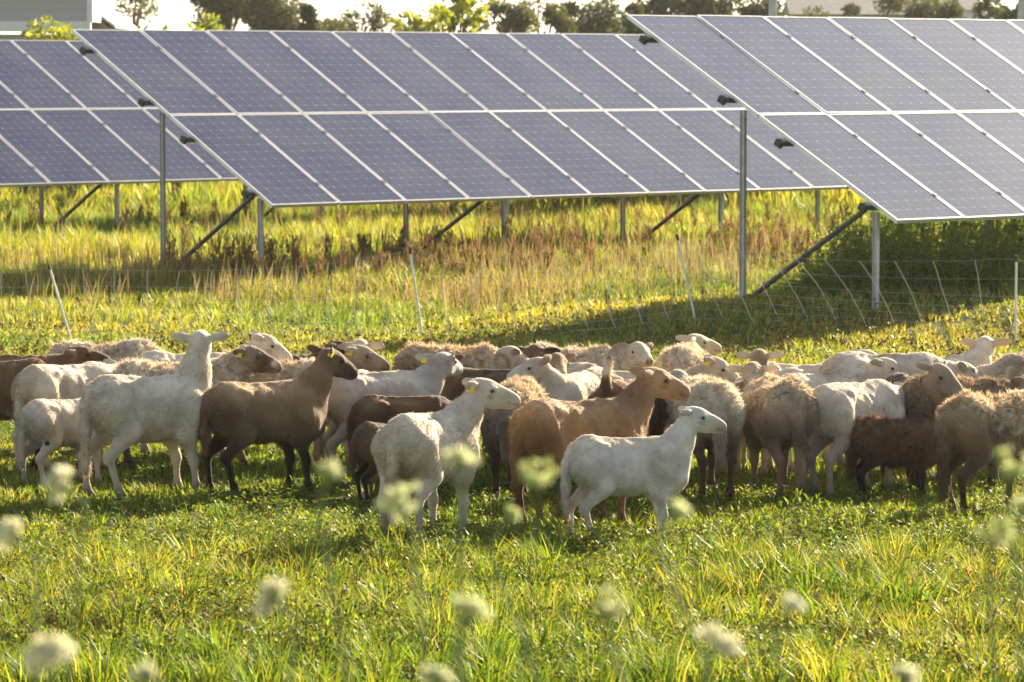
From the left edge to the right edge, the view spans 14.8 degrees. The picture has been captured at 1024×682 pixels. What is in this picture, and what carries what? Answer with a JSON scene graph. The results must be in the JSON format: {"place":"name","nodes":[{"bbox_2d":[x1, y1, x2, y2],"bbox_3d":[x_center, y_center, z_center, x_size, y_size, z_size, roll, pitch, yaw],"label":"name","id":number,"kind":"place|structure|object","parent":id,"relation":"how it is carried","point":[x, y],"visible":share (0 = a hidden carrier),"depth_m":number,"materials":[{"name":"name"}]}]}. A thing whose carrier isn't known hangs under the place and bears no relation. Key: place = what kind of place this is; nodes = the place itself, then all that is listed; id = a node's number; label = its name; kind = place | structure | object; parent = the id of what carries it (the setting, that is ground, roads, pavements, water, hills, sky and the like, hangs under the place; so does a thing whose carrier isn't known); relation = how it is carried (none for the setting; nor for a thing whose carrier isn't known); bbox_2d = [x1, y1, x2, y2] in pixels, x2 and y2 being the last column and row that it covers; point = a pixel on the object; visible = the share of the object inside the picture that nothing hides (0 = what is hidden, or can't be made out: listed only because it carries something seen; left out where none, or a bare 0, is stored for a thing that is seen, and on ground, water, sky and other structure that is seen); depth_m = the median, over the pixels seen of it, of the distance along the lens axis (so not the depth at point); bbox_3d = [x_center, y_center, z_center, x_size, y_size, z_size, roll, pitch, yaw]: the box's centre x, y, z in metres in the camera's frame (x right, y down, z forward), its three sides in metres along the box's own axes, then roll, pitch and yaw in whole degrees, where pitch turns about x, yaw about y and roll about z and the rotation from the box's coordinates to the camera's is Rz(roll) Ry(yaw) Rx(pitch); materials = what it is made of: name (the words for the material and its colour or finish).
{"place":"outdoors","nodes":[
{"label":"outdoors","id":0,"kind":"place"},
{"bbox_2d":[0,0,1017,33],"label":"sky","id":1,"kind":"structure","parent":0,"point":[174,13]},
{"bbox_2d":[0,186,1022,318],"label":"dry grass","id":2,"kind":"structure","parent":0,"point":[480,294],"depth_m":42.95,"materials":[{"name":"plant"}]},
{"bbox_2d":[0,421,1023,681],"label":"grass","id":3,"kind":"structure","parent":0,"point":[222,671],"depth_m":17.63,"materials":[{"name":"plant"}]},
{"bbox_2d":[0,278,1023,374],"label":"cropped grass","id":4,"kind":"structure","parent":0,"point":[601,307],"depth_m":36.65,"materials":[{"name":"plant"}]},
{"bbox_2d":[0,204,1023,681],"bbox_3d":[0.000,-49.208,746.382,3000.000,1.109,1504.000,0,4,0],"label":"ground","id":5,"kind":"structure","parent":0,"point":[746,324],"depth_m":36.04,"materials":[{"name":"plant"}]},
{"bbox_2d":[0,518,37,681],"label":"wild carrot","id":6,"kind":"object","parent":5,"relation":"on","point":[9,527],"visible":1,"depth_m":4.61,"materials":[{"name":"white plant"}]},
{"bbox_2d":[0,357,45,469],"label":"sheep","id":7,"kind":"object","parent":5,"relation":"on","point":[10,370],"visible":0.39,"depth_m":24.10},
{"bbox_2d":[20,14,72,191],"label":"sapling","id":8,"kind":"object","parent":5,"relation":"on","point":[35,25],"visible":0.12,"depth_m":69.63,"materials":[{"name":"green plant"}]},
{"bbox_2d":[22,632,75,681],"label":"wild carrot","id":9,"kind":"object","parent":5,"relation":"on","point":[52,652],"visible":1,"depth_m":3.93,"materials":[{"name":"white plant"}]},
{"bbox_2d":[0,346,110,365],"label":"sheep","id":10,"kind":"object","parent":5,"relation":"on","point":[76,355],"visible":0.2,"depth_m":25.28},
{"bbox_2d":[16,397,102,486],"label":"sheep","id":11,"kind":"object","parent":5,"relation":"on","point":[48,427],"visible":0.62,"depth_m":23.07},
{"bbox_2d":[42,465,87,681],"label":"wild carrot","id":12,"kind":"object","parent":5,"relation":"on","point":[54,482],"visible":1,"depth_m":4.62,"materials":[{"name":"white plant"}]},
{"bbox_2d":[10,359,120,473],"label":"sheep","id":13,"kind":"object","parent":5,"relation":"on","point":[32,382],"visible":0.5,"depth_m":23.97},
{"bbox_2d":[0,0,136,40],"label":"grey house","id":14,"kind":"structure","parent":5,"relation":"on","point":[16,15],"depth_m":91.71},
{"bbox_2d":[45,335,167,361],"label":"sheep","id":15,"kind":"object","parent":5,"relation":"on","point":[127,348],"visible":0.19,"depth_m":25.65},
{"bbox_2d":[105,591,148,646],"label":"turf weed","id":16,"kind":"object","parent":5,"relation":"on","point":[121,628],"visible":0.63,"depth_m":16.68,"materials":[{"name":"green plant"}]},
{"bbox_2d":[115,0,159,30],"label":"tree","id":17,"kind":"object","parent":5,"relation":"on","point":[147,12],"visible":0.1,"depth_m":104.60,"materials":[{"name":"green plant"}]},
{"bbox_2d":[130,662,156,681],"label":"wild carrot","id":18,"kind":"object","parent":5,"relation":"on","point":[146,673],"visible":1,"depth_m":4.23,"materials":[{"name":"white plant"}]},
{"bbox_2d":[77,330,230,498],"bbox_3d":[-2.107,0.430,22.787,0.955,0.970,0.427,-3,5,-33],"label":"sheep","id":19,"kind":"object","parent":5,"relation":"on","point":[120,413],"visible":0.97,"depth_m":22.66},
{"bbox_2d":[108,343,281,471],"bbox_3d":[-1.987,0.409,24.309,1.144,0.809,0.467,0,4,-3],"label":"sheep","id":20,"kind":"object","parent":5,"relation":"on","point":[243,363],"visible":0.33,"depth_m":24.22},
{"bbox_2d":[136,331,292,457],"bbox_3d":[-1.940,0.346,25.055,1.088,0.801,0.378,0,4,-4],"label":"sheep","id":21,"kind":"object","parent":5,"relation":"on","point":[270,345],"visible":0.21,"depth_m":25.01},
{"bbox_2d":[187,0,250,29],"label":"tree","id":22,"kind":"object","parent":5,"relation":"on","point":[227,11],"visible":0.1,"depth_m":129.25,"materials":[{"name":"green plant"}]},
{"bbox_2d":[238,0,308,30],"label":"tree","id":23,"kind":"object","parent":5,"relation":"on","point":[270,15],"visible":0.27,"depth_m":126.99,"materials":[{"name":"green plant"}]},
{"bbox_2d":[254,578,295,681],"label":"wild carrot","id":24,"kind":"object","parent":5,"relation":"on","point":[272,593],"visible":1,"depth_m":4.42,"materials":[{"name":"white plant"}]},
{"bbox_2d":[197,345,357,494],"bbox_3d":[-1.367,0.472,23.000,1.048,0.874,0.393,-2,4,-29],"label":"sheep","id":25,"kind":"object","parent":5,"relation":"on","point":[288,416],"visible":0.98,"depth_m":22.88},
{"bbox_2d":[295,2,324,30],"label":"tree","id":26,"kind":"object","parent":5,"relation":"on","point":[308,14],"visible":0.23,"depth_m":117.50,"materials":[{"name":"green plant"}]},
{"bbox_2d":[283,597,336,656],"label":"turf weed","id":27,"kind":"object","parent":5,"relation":"on","point":[306,619],"visible":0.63,"depth_m":16.46,"materials":[{"name":"green plant"}]},
{"bbox_2d":[237,344,389,467],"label":"sheep","id":28,"kind":"object","parent":5,"relation":"on","point":[358,356],"visible":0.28,"depth_m":24.46},
{"bbox_2d":[317,459,349,681],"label":"wild carrot","id":29,"kind":"object","parent":5,"relation":"on","point":[331,468],"visible":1,"depth_m":4.51,"materials":[{"name":"green plant"}]},
{"bbox_2d":[321,338,385,461],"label":"sheep","id":30,"kind":"object","parent":5,"relation":"on","point":[372,345],"visible":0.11,"depth_m":25.31},
{"bbox_2d":[336,0,392,31],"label":"tree","id":31,"kind":"object","parent":5,"relation":"on","point":[378,13],"visible":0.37,"depth_m":109.57,"materials":[{"name":"green plant"}]},
{"bbox_2d":[347,421,426,507],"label":"sheep","id":32,"kind":"object","parent":5,"relation":"on","point":[360,443],"visible":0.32,"depth_m":22.12},
{"bbox_2d":[315,352,462,483],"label":"sheep","id":33,"kind":"object","parent":5,"relation":"on","point":[426,377],"visible":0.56,"depth_m":23.51},
{"bbox_2d":[346,394,452,489],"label":"sheep","id":34,"kind":"object","parent":5,"relation":"on","point":[385,409],"visible":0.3,"depth_m":23.02},
{"bbox_2d":[375,480,425,680],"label":"wild carrot","id":35,"kind":"object","parent":5,"relation":"on","point":[395,500],"visible":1,"depth_m":4.51,"materials":[{"name":"green plant"}]},
{"bbox_2d":[0,40,834,227],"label":"solar array","id":36,"kind":"object","parent":5,"relation":"on","point":[70,114],"visible":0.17,"depth_m":55.26,"materials":[{"name":"blue glass"}]},
{"bbox_2d":[396,1,454,31],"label":"tree","id":37,"kind":"object","parent":5,"relation":"on","point":[416,22],"visible":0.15,"depth_m":79.82,"materials":[{"name":"green plant"}]},
{"bbox_2d":[2,193,853,284],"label":"dock weeds","id":38,"kind":"object","parent":5,"relation":"on","point":[433,246],"visible":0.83,"depth_m":44.39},
{"bbox_2d":[420,665,454,681],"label":"wild carrot","id":39,"kind":"object","parent":5,"relation":"on","point":[431,673],"visible":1,"depth_m":4.33,"materials":[{"name":"white plant"}]},
{"bbox_2d":[370,377,520,547],"bbox_3d":[-0.371,0.631,20.327,0.475,0.848,0.984,2,4,26],"label":"sheep","id":40,"kind":"object","parent":5,"relation":"on","point":[408,448],"visible":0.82,"depth_m":20.10},
{"bbox_2d":[422,0,489,32],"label":"tree","id":41,"kind":"object","parent":5,"relation":"on","point":[460,9],"visible":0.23,"depth_m":81.72,"materials":[{"name":"green plant"}]},
{"bbox_2d":[441,446,479,681],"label":"wild carrot","id":42,"kind":"object","parent":5,"relation":"on","point":[460,454],"visible":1,"depth_m":4.30,"materials":[{"name":"green plant"}]},
{"bbox_2d":[427,354,512,438],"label":"sheep","id":43,"kind":"object","parent":5,"relation":"on","point":[453,388],"visible":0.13,"depth_m":24.11},
{"bbox_2d":[452,596,492,681],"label":"wild carrot","id":44,"kind":"object","parent":5,"relation":"on","point":[471,606],"visible":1,"depth_m":4.03,"materials":[{"name":"white plant"}]},
{"bbox_2d":[390,337,560,451],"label":"sheep","id":45,"kind":"object","parent":5,"relation":"on","point":[485,355],"visible":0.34,"depth_m":25.00},
{"bbox_2d":[475,0,541,32],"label":"tree","id":46,"kind":"object","parent":5,"relation":"on","point":[520,17],"visible":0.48,"depth_m":99.38,"materials":[{"name":"green plant"}]},
{"bbox_2d":[0,234,1022,342],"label":"net fence","id":47,"kind":"object","parent":5,"relation":"on","point":[417,301],"visible":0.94,"depth_m":36.09,"materials":[{"name":"white plastic"}]},
{"bbox_2d":[0,181,1023,326],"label":"meadow grass","id":48,"kind":"structure","parent":5,"relation":"on","point":[208,192],"depth_m":47.23,"materials":[{"name":"plant"}]},
{"bbox_2d":[0,298,1023,681],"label":"clover","id":49,"kind":"object","parent":5,"relation":"on","point":[610,532],"visible":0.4,"depth_m":19.71,"materials":[{"name":"green plant"}]},
{"bbox_2d":[0,492,1023,675],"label":"meadow herbs","id":50,"kind":"object","parent":5,"relation":"on","point":[203,516],"visible":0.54,"depth_m":19.16,"materials":[{"name":"green plant"}]},
{"bbox_2d":[0,251,1023,681],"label":"seed heads","id":51,"kind":"object","parent":5,"relation":"on","point":[518,323],"visible":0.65,"depth_m":20.98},
{"bbox_2d":[485,504,538,681],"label":"wild carrot","id":52,"kind":"object","parent":5,"relation":"on","point":[513,514],"visible":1,"depth_m":5.23,"materials":[{"name":"green plant"}]},
{"bbox_2d":[480,374,549,500],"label":"sheep","id":53,"kind":"object","parent":5,"relation":"on","point":[494,427],"visible":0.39,"depth_m":22.37},
{"bbox_2d":[517,457,558,681],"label":"wild carrot","id":54,"kind":"object","parent":5,"relation":"on","point":[534,481],"visible":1,"depth_m":4.53,"materials":[{"name":"green plant"}]},
{"bbox_2d":[72,29,1010,277],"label":"solar array","id":55,"kind":"object","parent":5,"relation":"on","point":[278,119],"visible":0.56,"depth_m":47.37,"materials":[{"name":"blue glass"}]},
{"bbox_2d":[72,520,1017,651],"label":"tussock grass","id":56,"kind":"structure","parent":5,"relation":"on","point":[814,578],"depth_m":17.85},
{"bbox_2d":[515,352,576,373],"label":"sheep","id":57,"kind":"object","parent":5,"relation":"on","point":[558,361],"visible":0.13,"depth_m":23.65},
{"bbox_2d":[499,346,597,373],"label":"sheep","id":58,"kind":"object","parent":5,"relation":"on","point":[515,356],"visible":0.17,"depth_m":25.01},
{"bbox_2d":[506,354,602,400],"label":"sheep","id":59,"kind":"object","parent":5,"relation":"on","point":[574,386],"visible":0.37,"depth_m":23.42},
{"bbox_2d":[539,1,578,33],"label":"tree","id":60,"kind":"object","parent":5,"relation":"on","point":[557,20],"visible":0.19,"depth_m":111.35,"materials":[{"name":"green plant"}]},
{"bbox_2d":[531,340,653,371],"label":"sheep","id":61,"kind":"object","parent":5,"relation":"on","point":[625,357],"visible":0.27,"depth_m":25.24},
{"bbox_2d":[559,0,627,33],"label":"tree","id":62,"kind":"object","parent":5,"relation":"on","point":[598,18],"visible":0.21,"depth_m":117.43,"materials":[{"name":"green plant"}]},
{"bbox_2d":[506,366,690,527],"bbox_3d":[0.446,0.587,21.205,1.125,0.879,0.414,-3,5,-33],"label":"sheep","id":63,"kind":"object","parent":5,"relation":"on","point":[541,430],"visible":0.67,"depth_m":21.04},
{"bbox_2d":[593,583,627,681],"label":"wild carrot","id":64,"kind":"object","parent":5,"relation":"on","point":[607,608],"visible":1,"depth_m":4.13,"materials":[{"name":"white plant"}]},
{"bbox_2d":[587,356,668,436],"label":"sheep","id":65,"kind":"object","parent":5,"relation":"on","point":[609,387],"visible":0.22,"depth_m":22.67},
{"bbox_2d":[612,2,647,34],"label":"tree","id":66,"kind":"object","parent":5,"relation":"on","point":[635,8],"visible":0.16,"depth_m":121.29,"materials":[{"name":"green plant"}]},
{"bbox_2d":[559,406,726,543],"bbox_3d":[0.676,0.706,20.521,0.896,0.736,0.333,-1,4,-10],"label":"sheep","id":67,"kind":"object","parent":5,"relation":"on","point":[655,470],"visible":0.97,"depth_m":20.41},
{"bbox_2d":[630,0,693,15],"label":"tree","id":68,"kind":"object","parent":5,"relation":"on","point":[656,7],"visible":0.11,"depth_m":124.04,"materials":[{"name":"green plant"}]},
{"bbox_2d":[611,354,739,382],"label":"sheep","id":69,"kind":"object","parent":5,"relation":"on","point":[711,366],"visible":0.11,"depth_m":23.91},
{"bbox_2d":[658,498,711,681],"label":"wild carrot","id":70,"kind":"object","parent":5,"relation":"on","point":[679,509],"visible":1,"depth_m":4.43,"materials":[{"name":"green plant"}]},
{"bbox_2d":[652,333,721,371],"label":"sheep","id":71,"kind":"object","parent":5,"relation":"on","point":[693,349],"visible":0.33,"depth_m":25.46},
{"bbox_2d":[664,369,746,499],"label":"sheep","id":72,"kind":"object","parent":5,"relation":"on","point":[720,399],"visible":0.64,"depth_m":22.43},
{"bbox_2d":[673,0,742,15],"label":"tree","id":73,"kind":"object","parent":5,"relation":"on","point":[705,7],"visible":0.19,"depth_m":124.98,"materials":[{"name":"green plant"}]},
{"bbox_2d":[695,622,742,681],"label":"wild carrot","id":74,"kind":"object","parent":5,"relation":"on","point":[725,646],"visible":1,"depth_m":4.23,"materials":[{"name":"white plant"}]},
{"bbox_2d":[723,0,785,16],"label":"tree","id":75,"kind":"object","parent":5,"relation":"on","point":[754,8],"visible":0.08,"depth_m":123.03,"materials":[{"name":"green plant"}]},
{"bbox_2d":[734,348,783,477],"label":"sheep","id":76,"kind":"object","parent":5,"relation":"on","point":[760,356],"visible":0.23,"depth_m":24.29},
{"bbox_2d":[725,361,821,499],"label":"sheep","id":77,"kind":"object","parent":5,"relation":"on","point":[782,417],"visible":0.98,"depth_m":22.57},
{"bbox_2d":[770,593,805,681],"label":"wild carrot","id":78,"kind":"object","parent":5,"relation":"on","point":[796,604],"visible":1,"depth_m":4.33,"materials":[{"name":"white plant"}]},
{"bbox_2d":[739,349,877,465],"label":"sheep","id":79,"kind":"object","parent":5,"relation":"on","point":[784,369],"visible":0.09,"depth_m":24.50},
{"bbox_2d":[778,242,851,290],"bbox_3d":[2.999,-0.698,39.041,0.780,0.576,0.728,0,4,0],"label":"bushy weed","id":80,"kind":"object","parent":5,"relation":"on","point":[808,281],"visible":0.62,"depth_m":39.03,"materials":[{"name":"green plant"}]},
{"bbox_2d":[627,15,1023,309],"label":"solar array","id":81,"kind":"object","parent":5,"relation":"on","point":[904,120],"visible":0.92,"depth_m":39.31,"materials":[{"name":"blue glass"}]},
{"bbox_2d":[781,357,913,475],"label":"sheep","id":82,"kind":"object","parent":5,"relation":"on","point":[881,367],"visible":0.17,"depth_m":24.14},
{"bbox_2d":[806,219,891,294],"bbox_3d":[3.248,-0.799,38.639,0.880,0.814,0.696,-2,5,-32],"label":"bushy weed","id":83,"kind":"object","parent":5,"relation":"on","point":[829,276],"visible":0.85,"depth_m":38.48,"materials":[{"name":"green plant"}]},
{"bbox_2d":[807,378,905,499],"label":"sheep","id":84,"kind":"object","parent":5,"relation":"on","point":[843,406],"visible":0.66,"depth_m":22.70},
{"bbox_2d":[837,503,891,545],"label":"leafy weed","id":85,"kind":"object","parent":5,"relation":"on","point":[874,517],"visible":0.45,"depth_m":20.27,"materials":[{"name":"green plant"}]},
{"bbox_2d":[784,0,951,17],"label":"farm building","id":86,"kind":"structure","parent":5,"relation":"on","point":[834,7],"depth_m":165.21,"materials":[{"name":"beige"}]},
{"bbox_2d":[826,197,920,279],"bbox_3d":[3.703,-0.955,39.127,0.935,1.036,0.886,-1,4,-18],"label":"bushy weed","id":87,"kind":"object","parent":5,"relation":"on","point":[886,227],"visible":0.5,"depth_m":39.22,"materials":[{"name":"green plant"}]},
{"bbox_2d":[836,229,913,290],"bbox_3d":[3.619,-0.788,39.072,0.862,0.714,0.696,-2,4,-27],"label":"bushy weed","id":88,"kind":"object","parent":5,"relation":"on","point":[857,250],"visible":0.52,"depth_m":38.89,"materials":[{"name":"green plant"}]},
{"bbox_2d":[840,226,916,294],"bbox_3d":[3.464,-0.744,38.270,0.682,0.744,0.891,-2,5,-31],"label":"bushy weed","id":89,"kind":"object","parent":5,"relation":"on","point":[882,280],"visible":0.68,"depth_m":38.15,"materials":[{"name":"green plant"}]},
{"bbox_2d":[844,412,937,499],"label":"sheep","id":90,"kind":"object","parent":5,"relation":"on","point":[875,440],"visible":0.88,"depth_m":22.60},
{"bbox_2d":[872,0,911,17],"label":"tree","id":91,"kind":"object","parent":5,"relation":"on","point":[895,6],"visible":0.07,"depth_m":137.24,"materials":[{"name":"green plant"}]},
{"bbox_2d":[858,227,936,290],"bbox_3d":[3.770,-0.780,38.733,0.676,0.736,0.784,3,5,34],"label":"bushy weed","id":92,"kind":"object","parent":5,"relation":"on","point":[899,264],"visible":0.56,"depth_m":38.68,"materials":[{"name":"green plant"}]},
{"bbox_2d":[817,350,980,470],"bbox_3d":[2.416,0.425,24.361,1.140,0.754,0.418,0,4,-6],"label":"sheep","id":93,"kind":"object","parent":5,"relation":"on","point":[849,365],"visible":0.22,"depth_m":24.25},
{"bbox_2d":[880,360,963,487],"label":"sheep","id":94,"kind":"object","parent":5,"relation":"on","point":[940,382],"visible":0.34,"depth_m":22.99},
{"bbox_2d":[901,0,949,18],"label":"tree","id":95,"kind":"object","parent":5,"relation":"on","point":[923,9],"visible":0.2,"depth_m":133.09,"materials":[{"name":"green plant"}]},
{"bbox_2d":[899,221,972,291],"bbox_3d":[4.150,-0.886,38.637,0.684,0.941,0.844,1,4,19],"label":"bushy weed","id":96,"kind":"object","parent":5,"relation":"on","point":[929,269],"visible":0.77,"depth_m":38.51,"materials":[{"name":"green plant"}]},
{"bbox_2d":[915,221,975,278],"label":"bushy weed","id":97,"kind":"object","parent":5,"relation":"on","point":[945,243],"visible":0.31,"depth_m":39.35,"materials":[{"name":"green plant"}]},
{"bbox_2d":[934,0,967,18],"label":"tree","id":98,"kind":"object","parent":5,"relation":"on","point":[954,10],"visible":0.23,"depth_m":117.30,"materials":[{"name":"green plant"}]},
{"bbox_2d":[919,219,1000,290],"bbox_3d":[4.300,-0.817,38.467,0.913,0.824,0.558,2,5,32],"label":"bushy weed","id":99,"kind":"object","parent":5,"relation":"on","point":[974,277],"visible":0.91,"depth_m":38.41,"materials":[{"name":"green plant"}]},
{"bbox_2d":[900,371,1023,488],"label":"sheep","id":100,"kind":"object","parent":5,"relation":"on","point":[918,403],"visible":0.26,"depth_m":23.10},
{"bbox_2d":[939,335,1010,366],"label":"sheep","id":101,"kind":"object","parent":5,"relation":"on","point":[981,351],"visible":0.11,"depth_m":24.88},
{"bbox_2d":[934,387,1023,514],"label":"sheep","id":102,"kind":"object","parent":5,"relation":"on","point":[975,432],"visible":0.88,"depth_m":21.59},
{"bbox_2d":[951,220,1023,287],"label":"bushy weed","id":103,"kind":"object","parent":5,"relation":"on","point":[994,269],"visible":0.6,"depth_m":38.99,"materials":[{"name":"green plant"}]},
{"bbox_2d":[956,219,1023,288],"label":"bushy weed","id":104,"kind":"object","parent":5,"relation":"on","point":[1019,272],"visible":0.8,"depth_m":38.56,"materials":[{"name":"green plant"}]},
{"bbox_2d":[973,516,1014,681],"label":"wild carrot","id":105,"kind":"object","parent":5,"relation":"on","point":[996,538],"visible":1,"depth_m":4.42,"materials":[{"name":"white plant"}]},
{"bbox_2d":[971,0,1017,19],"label":"tree","id":106,"kind":"object","parent":5,"relation":"on","point":[1000,12],"visible":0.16,"depth_m":124.63,"materials":[{"name":"green plant"}]},
{"bbox_2d":[970,351,1023,380],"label":"sheep","id":107,"kind":"object","parent":5,"relation":"on","point":[1010,365],"visible":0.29,"depth_m":24.37},
{"bbox_2d":[994,446,1023,681],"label":"wild carrot","id":108,"kind":"object","parent":5,"relation":"on","point":[1011,471],"visible":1,"depth_m":4.45,"materials":[{"name":"green plant"}]},
{"bbox_2d":[1012,495,1023,592],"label":"wild carrot","id":109,"kind":"object","parent":5,"relation":"on","point":[1018,501],"visible":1,"depth_m":4.61,"materials":[{"name":"green plant"}]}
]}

